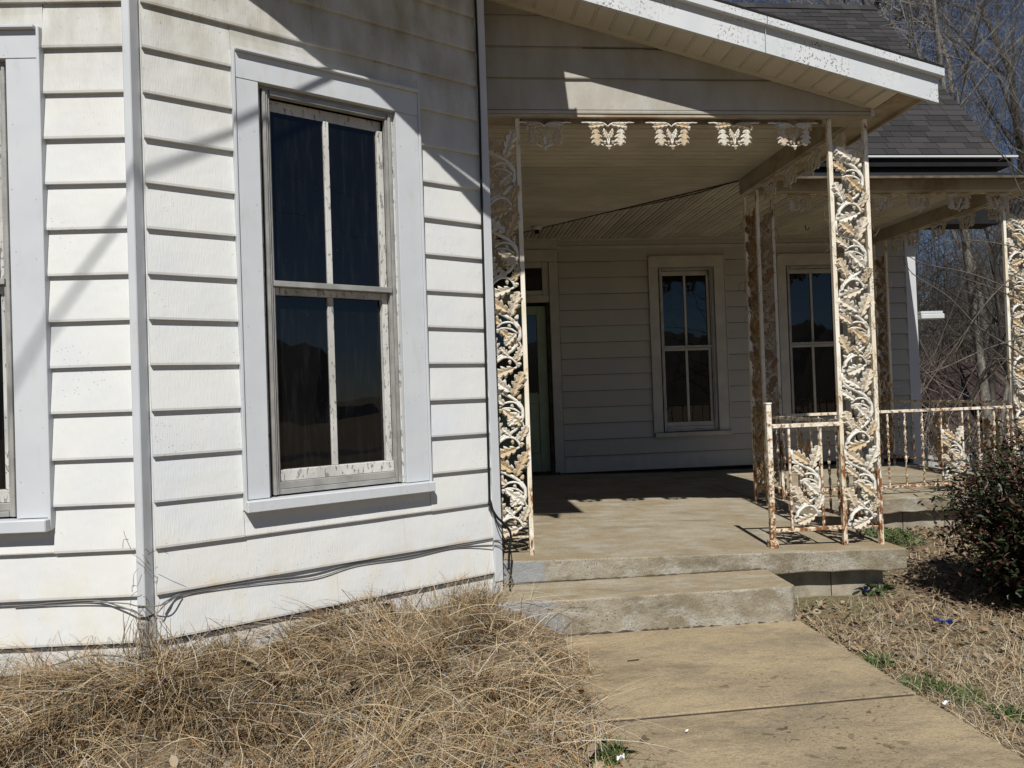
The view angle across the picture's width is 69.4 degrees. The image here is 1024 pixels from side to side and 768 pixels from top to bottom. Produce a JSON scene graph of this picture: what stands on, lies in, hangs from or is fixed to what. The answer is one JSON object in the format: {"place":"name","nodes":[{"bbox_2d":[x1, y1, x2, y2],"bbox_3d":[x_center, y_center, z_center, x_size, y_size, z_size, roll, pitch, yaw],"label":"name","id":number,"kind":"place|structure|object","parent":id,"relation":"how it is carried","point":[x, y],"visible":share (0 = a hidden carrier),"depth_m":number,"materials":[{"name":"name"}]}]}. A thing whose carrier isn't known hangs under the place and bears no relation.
{"place":"outdoors","nodes":[
{"label":"outdoors","id":0,"kind":"place"},
{"bbox_2d":[0,565,688,767],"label":"dry grass","id":1,"kind":"structure","parent":0,"point":[174,694],"depth_m":2.98,"materials":[{"name":"beige plant"}]},
{"bbox_2d":[26,603,583,767],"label":"brown leaves","id":2,"kind":"object","parent":1,"relation":"on","point":[277,723],"visible":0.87,"depth_m":3.07,"materials":[{"name":"brown plant"}]},
{"bbox_2d":[617,753,624,759],"bbox_3d":[0.380,1.305,2.589,0.026,0.020,0.018,-2,-1,12],"label":"paper scrap","id":3,"kind":"object","parent":1,"relation":"on","point":[621,757],"visible":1,"depth_m":2.59,"materials":[{"name":"white paper"}]},
{"bbox_2d":[0,470,1023,767],"bbox_3d":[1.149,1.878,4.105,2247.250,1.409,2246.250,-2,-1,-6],"label":"ground","id":4,"kind":"structure","parent":0,"point":[800,602],"depth_m":3.54,"materials":[{"name":"soil"}]},
{"bbox_2d":[0,0,1023,675],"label":"house","id":5,"kind":"structure","parent":4,"relation":"on","point":[240,298],"depth_m":3.97,"materials":[{"name":"white wood"}]},
{"bbox_2d":[0,24,55,533],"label":"window","id":6,"kind":"structure","parent":5,"relation":"in","point":[26,418],"depth_m":3.25,"materials":[{"name":"white wood"}]},
{"bbox_2d":[0,600,141,615],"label":"cable","id":7,"kind":"object","parent":5,"relation":"attached to","point":[70,601],"visible":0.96,"depth_m":3.25,"materials":[{"name":"black rubber"}]},
{"bbox_2d":[14,594,180,607],"bbox_3d":[-1.829,0.966,3.239,0.701,0.032,0.092,-2,-1,-6],"label":"cable","id":8,"kind":"object","parent":5,"relation":"attached to","point":[99,602],"visible":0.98,"depth_m":3.25,"materials":[{"name":"black rubber"}]},
{"bbox_2d":[8,631,210,679],"bbox_3d":[-1.770,1.203,3.232,0.841,0.137,0.121,-2,-1,-11],"label":"cable","id":9,"kind":"object","parent":5,"relation":"attached to","point":[116,655],"visible":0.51,"depth_m":3.21,"materials":[{"name":"black rubber"}]},
{"bbox_2d":[110,533,175,679],"bbox_3d":[-1.604,0.951,3.175,0.308,0.643,0.084,-2,-1,-6],"label":"dead vine","id":10,"kind":"object","parent":5,"relation":"attached to","point":[139,630],"visible":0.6,"depth_m":3.17,"materials":[{"name":"brown plant"}]},
{"bbox_2d":[157,545,503,612],"bbox_3d":[-0.811,0.958,3.791,1.854,0.054,0.048,-1,-1,-36],"label":"cable","id":11,"kind":"object","parent":5,"relation":"attached to","point":[329,573],"visible":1,"depth_m":3.71,"materials":[{"name":"black rubber"}]},
{"bbox_2d":[160,540,501,604],"bbox_3d":[-0.812,0.939,3.793,1.831,0.037,0.048,-1,-1,-35],"label":"cable","id":12,"kind":"object","parent":5,"relation":"attached to","point":[322,571],"visible":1,"depth_m":3.70,"materials":[{"name":"black rubber"}]},
{"bbox_2d":[230,46,434,512],"bbox_3d":[-0.912,-0.506,3.827,1.006,2.207,0.179,-1,-1,-35],"label":"window","id":13,"kind":"structure","parent":5,"relation":"in","point":[326,311],"depth_m":3.83,"materials":[{"name":"white wood"}]},
{"bbox_2d":[474,0,511,569],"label":"cable","id":14,"kind":"object","parent":5,"relation":"attached to","point":[483,282],"visible":1,"depth_m":4.31,"materials":[{"name":"white rubber"}]},
{"bbox_2d":[490,499,511,591],"bbox_3d":[-0.053,0.964,4.295,0.136,0.602,0.026,-2,-1,-26],"label":"cable","id":15,"kind":"object","parent":5,"relation":"attached to","point":[507,545],"visible":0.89,"depth_m":4.30,"materials":[{"name":"black rubber"}]},
{"bbox_2d":[492,249,564,475],"bbox_3d":[0.051,-0.252,9.264,1.112,2.825,0.210,-2,-1,-6],"label":"door","id":16,"kind":"structure","parent":5,"relation":"in","point":[543,329],"depth_m":9.27,"materials":[{"name":"paint"}]},
{"bbox_2d":[531,225,541,233],"bbox_3d":[0.287,-1.777,8.526,0.131,0.085,0.131,-2,-1,-6],"label":"ceiling lamp","id":17,"kind":"object","parent":5,"relation":"attached to","point":[536,228],"visible":1,"depth_m":8.49,"materials":[{"name":"ceramic"}]},
{"bbox_2d":[518,121,570,150],"bbox_3d":[0.208,-1.573,4.691,0.349,0.192,0.030,-2,-1,-6],"label":"valance ornament","id":18,"kind":"object","parent":5,"relation":"attached to","point":[533,140],"visible":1,"depth_m":4.69,"materials":[{"name":"metal"}]},
{"bbox_2d":[581,121,633,149],"bbox_3d":[0.617,-1.587,4.733,0.349,0.192,0.030,-2,-1,-6],"label":"valance ornament","id":19,"kind":"object","parent":5,"relation":"attached to","point":[619,140],"visible":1,"depth_m":4.73,"materials":[{"name":"metal"}]},
{"bbox_2d":[645,122,696,149],"bbox_3d":[1.033,-1.600,4.776,0.349,0.192,0.030,-2,-1,-6],"label":"valance ornament","id":20,"kind":"object","parent":5,"relation":"attached to","point":[661,140],"visible":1,"depth_m":4.77,"materials":[{"name":"metal"}]},
{"bbox_2d":[647,255,731,437],"bbox_3d":[2.254,-0.487,9.449,1.008,2.292,0.179,-2,-1,-6],"label":"window","id":21,"kind":"structure","parent":5,"relation":"in","point":[683,296],"depth_m":9.47,"materials":[{"name":"paint"}]},
{"bbox_2d":[708,122,758,150],"bbox_3d":[1.450,-1.614,4.819,0.349,0.192,0.030,-2,-1,-6],"label":"valance ornament","id":22,"kind":"object","parent":5,"relation":"attached to","point":[724,140],"visible":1,"depth_m":4.82,"materials":[{"name":"metal"}]},
{"bbox_2d":[760,173,777,200],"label":"valance ornament","id":23,"kind":"object","parent":5,"relation":"attached to","point":[773,179],"visible":1,"depth_m":6.36,"materials":[{"name":"metal"}]},
{"bbox_2d":[778,159,798,188],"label":"valance ornament","id":24,"kind":"object","parent":5,"relation":"attached to","point":[794,167],"visible":1,"depth_m":6.00,"materials":[{"name":"metal"}]},
{"bbox_2d":[768,122,817,149],"bbox_3d":[1.852,-1.627,4.860,0.349,0.192,0.030,-2,-1,-6],"label":"valance ornament","id":25,"kind":"object","parent":5,"relation":"attached to","point":[804,140],"visible":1,"depth_m":4.86,"materials":[{"name":"metal"}]},
{"bbox_2d":[780,194,815,213],"bbox_3d":[2.668,-1.675,6.875,0.349,0.192,0.030,-2,-1,-6],"label":"valance ornament","id":26,"kind":"object","parent":5,"relation":"attached to","point":[791,204],"visible":1,"depth_m":6.87,"materials":[{"name":"metal"}]},
{"bbox_2d":[799,144,821,175],"bbox_3d":[2.293,-1.683,5.653,0.030,0.192,0.349,-2,-1,-6],"label":"valance ornament","id":27,"kind":"object","parent":5,"relation":"attached to","point":[816,152],"visible":1,"depth_m":5.64,"materials":[{"name":"metal"}]},
{"bbox_2d":[776,253,854,431],"bbox_3d":[3.946,-0.543,9.623,1.011,2.292,0.179,-2,-1,-6],"label":"window","id":28,"kind":"structure","parent":5,"relation":"in","point":[804,293],"depth_m":9.65,"materials":[{"name":"paint"}]},
{"bbox_2d":[821,194,841,210],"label":"valance ornament","id":29,"kind":"object","parent":5,"relation":"attached to","point":[836,200],"visible":0.21,"depth_m":6.91,"materials":[{"name":"metal"}]},
{"bbox_2d":[822,127,847,156],"bbox_3d":[2.328,-1.689,5.315,0.030,0.192,0.349,-2,-1,-6],"label":"valance ornament","id":30,"kind":"object","parent":5,"relation":"attached to","point":[837,137],"visible":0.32,"depth_m":5.29,"materials":[{"name":"metal"}]},
{"bbox_2d":[870,193,896,212],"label":"valance ornament","id":31,"kind":"object","parent":5,"relation":"attached to","point":[887,206],"visible":0.87,"depth_m":6.96,"materials":[{"name":"metal"}]},
{"bbox_2d":[887,235,902,252],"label":"valance ornament","id":32,"kind":"object","parent":5,"relation":"attached to","point":[900,238],"visible":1,"depth_m":9.18,"materials":[{"name":"metal"}]},
{"bbox_2d":[903,229,920,246],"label":"valance ornament","id":33,"kind":"object","parent":5,"relation":"attached to","point":[916,232],"visible":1,"depth_m":8.86,"materials":[{"name":"metal"}]},
{"bbox_2d":[901,193,935,211],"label":"valance ornament","id":34,"kind":"object","parent":5,"relation":"attached to","point":[911,203],"visible":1,"depth_m":6.99,"materials":[{"name":"metal"}]},
{"bbox_2d":[927,220,946,238],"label":"valance ornament","id":35,"kind":"object","parent":5,"relation":"attached to","point":[943,229],"visible":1,"depth_m":8.41,"materials":[{"name":"metal"}]},
{"bbox_2d":[941,193,974,211],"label":"valance ornament","id":36,"kind":"object","parent":5,"relation":"attached to","point":[951,205],"visible":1,"depth_m":7.04,"materials":[{"name":"metal"}]},
{"bbox_2d":[954,209,977,230],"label":"valance ornament","id":37,"kind":"object","parent":5,"relation":"attached to","point":[962,216],"visible":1,"depth_m":7.96,"materials":[{"name":"metal"}]},
{"bbox_2d":[982,204,1000,220],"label":"valance ornament","id":38,"kind":"object","parent":5,"relation":"attached to","point":[990,215],"visible":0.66,"depth_m":7.59,"materials":[{"name":"metal"}]},
{"bbox_2d":[980,192,1009,211],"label":"valance ornament","id":39,"kind":"object","parent":5,"relation":"attached to","point":[1004,205],"visible":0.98,"depth_m":7.08,"materials":[{"name":"metal"}]},
{"bbox_2d":[452,733,638,767],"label":"fallen leaves","id":40,"kind":"object","parent":4,"relation":"on","point":[590,748],"visible":0.59,"depth_m":2.73,"materials":[{"name":"plant"}]},
{"bbox_2d":[495,568,795,636],"bbox_3d":[0.763,1.346,4.402,1.730,0.344,0.550,-2,-1,-6],"label":"porch step","id":41,"kind":"object","parent":4,"relation":"on","point":[652,602],"visible":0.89,"depth_m":4.18,"materials":[{"name":"concrete"}]},
{"bbox_2d":[500,471,906,597],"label":"porch floor","id":42,"kind":"structure","parent":4,"relation":"on","point":[607,525],"depth_m":5.11,"materials":[{"name":"concrete"}]},
{"bbox_2d":[488,118,533,555],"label":"iron column","id":43,"kind":"structure","parent":42,"relation":"on","point":[512,339],"depth_m":4.65,"materials":[{"name":"white metal"}]},
{"bbox_2d":[743,190,784,505],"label":"iron column","id":44,"kind":"structure","parent":42,"relation":"on","point":[757,333],"depth_m":6.81,"materials":[{"name":"white metal"}]},
{"bbox_2d":[739,207,778,320],"bbox_3d":[2.196,-1.063,6.636,0.379,1.019,0.290,-2,-1,-6],"label":"dead vine","id":45,"kind":"object","parent":44,"relation":"attached to","point":[754,269],"visible":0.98,"depth_m":6.60,"materials":[{"name":"brown plant"}]},
{"bbox_2d":[763,403,843,548],"bbox_3d":[1.906,0.584,4.824,0.513,0.940,0.066,-2,-1,-6],"label":"iron railing","id":46,"kind":"object","parent":42,"relation":"on","point":[797,458],"visible":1,"depth_m":4.81,"materials":[{"name":"white metal"}]},
{"bbox_2d":[825,119,883,545],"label":"iron column","id":47,"kind":"structure","parent":42,"relation":"on","point":[848,193],"depth_m":4.88,"materials":[{"name":"white metal"}]},
{"bbox_2d":[763,415,854,519],"bbox_3d":[2.323,0.614,5.856,0.034,0.698,1.400,-2,-1,-6],"label":"iron railing","id":48,"kind":"object","parent":47,"relation":"attached to","point":[806,447],"visible":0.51,"depth_m":5.79,"materials":[{"name":"white metal"}]},
{"bbox_2d":[824,189,901,509],"bbox_3d":[2.334,-0.250,4.874,0.538,2.160,0.146,-2,-1,-6],"label":"dead vine","id":49,"kind":"object","parent":47,"relation":"attached to","point":[872,347],"visible":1,"depth_m":4.86,"materials":[{"name":"brown plant"}]},
{"bbox_2d":[521,648,1023,767],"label":"green grass","id":50,"kind":"structure","parent":4,"relation":"on","point":[617,751],"depth_m":3.12,"materials":[{"name":"green plant"}]},
{"bbox_2d":[564,619,1023,767],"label":"walkway","id":51,"kind":"structure","parent":4,"relation":"on","point":[794,694],"depth_m":3.11,"materials":[{"name":"concrete"}]},
{"bbox_2d":[673,461,998,532],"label":"side porch floor","id":52,"kind":"structure","parent":4,"relation":"on","point":[901,508],"depth_m":7.20,"materials":[{"name":"concrete"}]},
{"bbox_2d":[872,241,895,464],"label":"iron column","id":53,"kind":"structure","parent":52,"relation":"on","point":[881,342],"depth_m":9.49,"materials":[{"name":"white metal"}]},
{"bbox_2d":[1000,196,1023,474],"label":"iron column","id":54,"kind":"structure","parent":52,"relation":"on","point":[1014,323],"depth_m":7.09,"materials":[{"name":"white metal"}]},
{"bbox_2d":[782,405,1011,492],"bbox_3d":[3.647,0.607,6.941,2.290,0.730,0.053,-2,-1,-6],"label":"iron railing","id":55,"kind":"object","parent":54,"relation":"attached to","point":[951,436],"visible":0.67,"depth_m":6.98,"materials":[{"name":"white metal"}]},
{"bbox_2d":[890,400,1008,470],"bbox_3d":[4.909,0.540,8.359,0.036,0.715,2.010,-2,-1,-6],"label":"iron railing","id":56,"kind":"object","parent":54,"relation":"attached to","point":[986,422],"visible":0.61,"depth_m":8.34,"materials":[{"name":"white metal"}]},
{"bbox_2d":[723,0,1023,470],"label":"bare tree","id":57,"kind":"object","parent":4,"relation":"on","point":[942,82],"visible":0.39,"depth_m":15.20,"materials":[{"name":"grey plant"}]},
{"bbox_2d":[726,0,1023,125],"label":"bare tree","id":58,"kind":"object","parent":4,"relation":"on","point":[980,82],"visible":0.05,"depth_m":19.01,"materials":[{"name":"grey plant"}]},
{"bbox_2d":[852,583,897,598],"bbox_3d":[2.351,1.337,4.793,0.268,0.128,0.248,-3,-1,35],"label":"weed","id":59,"kind":"object","parent":4,"relation":"on","point":[877,590],"visible":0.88,"depth_m":4.74,"materials":[{"name":"green plant"}]},
{"bbox_2d":[729,0,1020,145],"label":"bare tree","id":60,"kind":"object","parent":4,"relation":"on","point":[877,12],"visible":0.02,"depth_m":22.31,"materials":[{"name":"grey plant"}]},
{"bbox_2d":[745,0,1023,363],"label":"bare tree","id":61,"kind":"object","parent":4,"relation":"on","point":[997,70],"visible":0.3,"depth_m":19.80,"materials":[{"name":"grey plant"}]},
{"bbox_2d":[750,0,1020,89],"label":"bare tree","id":62,"kind":"object","parent":4,"relation":"on","point":[877,5],"visible":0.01,"depth_m":16.48,"materials":[{"name":"grey plant"}]},
{"bbox_2d":[861,526,928,548],"bbox_3d":[3.198,1.307,6.283,0.605,0.160,0.610,-2,-1,-6],"label":"weed","id":63,"kind":"object","parent":4,"relation":"on","point":[890,532],"visible":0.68,"depth_m":6.20,"materials":[{"name":"green plant"}]},
{"bbox_2d":[792,0,1023,361],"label":"bare tree","id":64,"kind":"object","parent":4,"relation":"on","point":[993,131],"visible":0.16,"depth_m":21.63,"materials":[{"name":"grey plant"}]},
{"bbox_2d":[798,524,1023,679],"bbox_3d":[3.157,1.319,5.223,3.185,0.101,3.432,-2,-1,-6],"label":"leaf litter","id":65,"kind":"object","parent":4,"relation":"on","point":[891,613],"visible":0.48,"depth_m":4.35,"materials":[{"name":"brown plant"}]},
{"bbox_2d":[916,229,999,332],"bbox_3d":[12.276,-2.102,26.522,8.208,9.741,8.658,-2,-1,-21],"label":"bare tree","id":66,"kind":"object","parent":4,"relation":"on","point":[932,282],"visible":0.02,"depth_m":24.55,"materials":[{"name":"brown plant"}]},
{"bbox_2d":[915,225,1004,467],"bbox_3d":[9.641,-1.233,17.719,6.105,6.869,5.788,-2,-1,21],"label":"bare tree","id":67,"kind":"object","parent":4,"relation":"on","point":[931,424],"visible":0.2,"depth_m":16.90,"materials":[{"name":"brown plant"}]},
{"bbox_2d":[897,0,1023,439],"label":"bare tree","id":68,"kind":"object","parent":4,"relation":"on","point":[1006,388],"visible":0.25,"depth_m":16.34,"materials":[{"name":"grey plant"}]},
{"bbox_2d":[918,280,1004,361],"bbox_3d":[20.311,-1.380,30.029,6.882,7.743,6.524,-3,-1,40],"label":"bare tree","id":69,"kind":"object","parent":4,"relation":"on","point":[964,315],"visible":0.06,"depth_m":30.55,"materials":[{"name":"brown plant"}]},
{"bbox_2d":[901,660,1023,728],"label":"scattered leaves","id":70,"kind":"object","parent":4,"relation":"on","point":[930,676],"visible":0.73,"depth_m":3.31,"materials":[{"name":"brown plant"}]},
{"bbox_2d":[903,0,1023,434],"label":"bare tree","id":71,"kind":"object","parent":4,"relation":"on","point":[991,383],"visible":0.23,"depth_m":17.77,"materials":[{"name":"grey plant"}]},
{"bbox_2d":[905,105,1023,373],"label":"bare sapling","id":72,"kind":"object","parent":4,"relation":"on","point":[998,289],"visible":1,"depth_m":6.01,"materials":[{"name":"brown plant"}]},
{"bbox_2d":[914,72,1015,352],"bbox_3d":[12.045,-4.497,23.445,9.717,14.277,7.041,-2,-1,-17],"label":"bare tree","id":73,"kind":"object","parent":4,"relation":"on","point":[936,280],"visible":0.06,"depth_m":22.21,"materials":[{"name":"grey plant"}]},
{"bbox_2d":[914,205,1017,363],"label":"woods","id":74,"kind":"object","parent":4,"relation":"on","point":[948,335],"visible":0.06,"depth_m":40.34,"materials":[{"name":"brown plant"}]},
{"bbox_2d":[913,419,1023,611],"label":"nandina bush","id":75,"kind":"object","parent":4,"relation":"on","point":[999,508],"visible":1,"depth_m":4.41,"materials":[{"name":"green plant"}]},
{"bbox_2d":[915,7,1023,443],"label":"bare tree","id":76,"kind":"object","parent":4,"relation":"on","point":[998,307],"visible":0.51,"depth_m":15.21,"materials":[{"name":"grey plant"}]},
{"bbox_2d":[915,170,1023,468],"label":"bare tree","id":77,"kind":"object","parent":4,"relation":"on","point":[977,386],"visible":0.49,"depth_m":13.83,"materials":[{"name":"brown plant"}]},
{"bbox_2d":[916,93,1023,359],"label":"bare tree","id":78,"kind":"object","parent":4,"relation":"on","point":[963,277],"visible":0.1,"depth_m":23.47,"materials":[{"name":"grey plant"}]},
{"bbox_2d":[919,254,1023,474],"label":"undergrowth","id":79,"kind":"object","parent":4,"relation":"on","point":[927,431],"visible":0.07,"depth_m":15.03,"materials":[{"name":"brown plant"}]},
{"bbox_2d":[920,361,1023,469],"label":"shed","id":80,"kind":"structure","parent":4,"relation":"on","point":[966,377],"depth_m":19.08,"materials":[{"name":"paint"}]},
{"bbox_2d":[1001,433,1011,465],"bbox_3d":[12.310,1.714,18.275,0.900,1.150,0.034,-2,-1,-6],"label":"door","id":81,"kind":"structure","parent":80,"relation":"in","point":[1002,448],"depth_m":18.25,"materials":[{"name":"brown wood"}]},
{"bbox_2d":[929,229,1022,359],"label":"bare tree","id":82,"kind":"object","parent":4,"relation":"on","point":[985,269],"visible":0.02,"depth_m":28.08,"materials":[{"name":"grey plant"}]},
{"bbox_2d":[724,0,1023,332],"label":"sky","id":83,"kind":"structure","parent":0,"point":[1014,152],"materials":[{"name":"blue"}]},
{"bbox_2d":[795,524,1023,757],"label":"lawn grass","id":84,"kind":"structure","parent":0,"point":[959,679],"depth_m":3.65,"materials":[{"name":"brown plant"}]},
{"bbox_2d":[934,618,952,624],"bbox_3d":[2.380,1.307,4.080,0.085,0.030,0.045,-2,-1,23],"label":"plastic scrap","id":85,"kind":"object","parent":84,"relation":"on","point":[949,621],"visible":1,"depth_m":4.07,"materials":[{"name":"blue plastic"}]}
]}

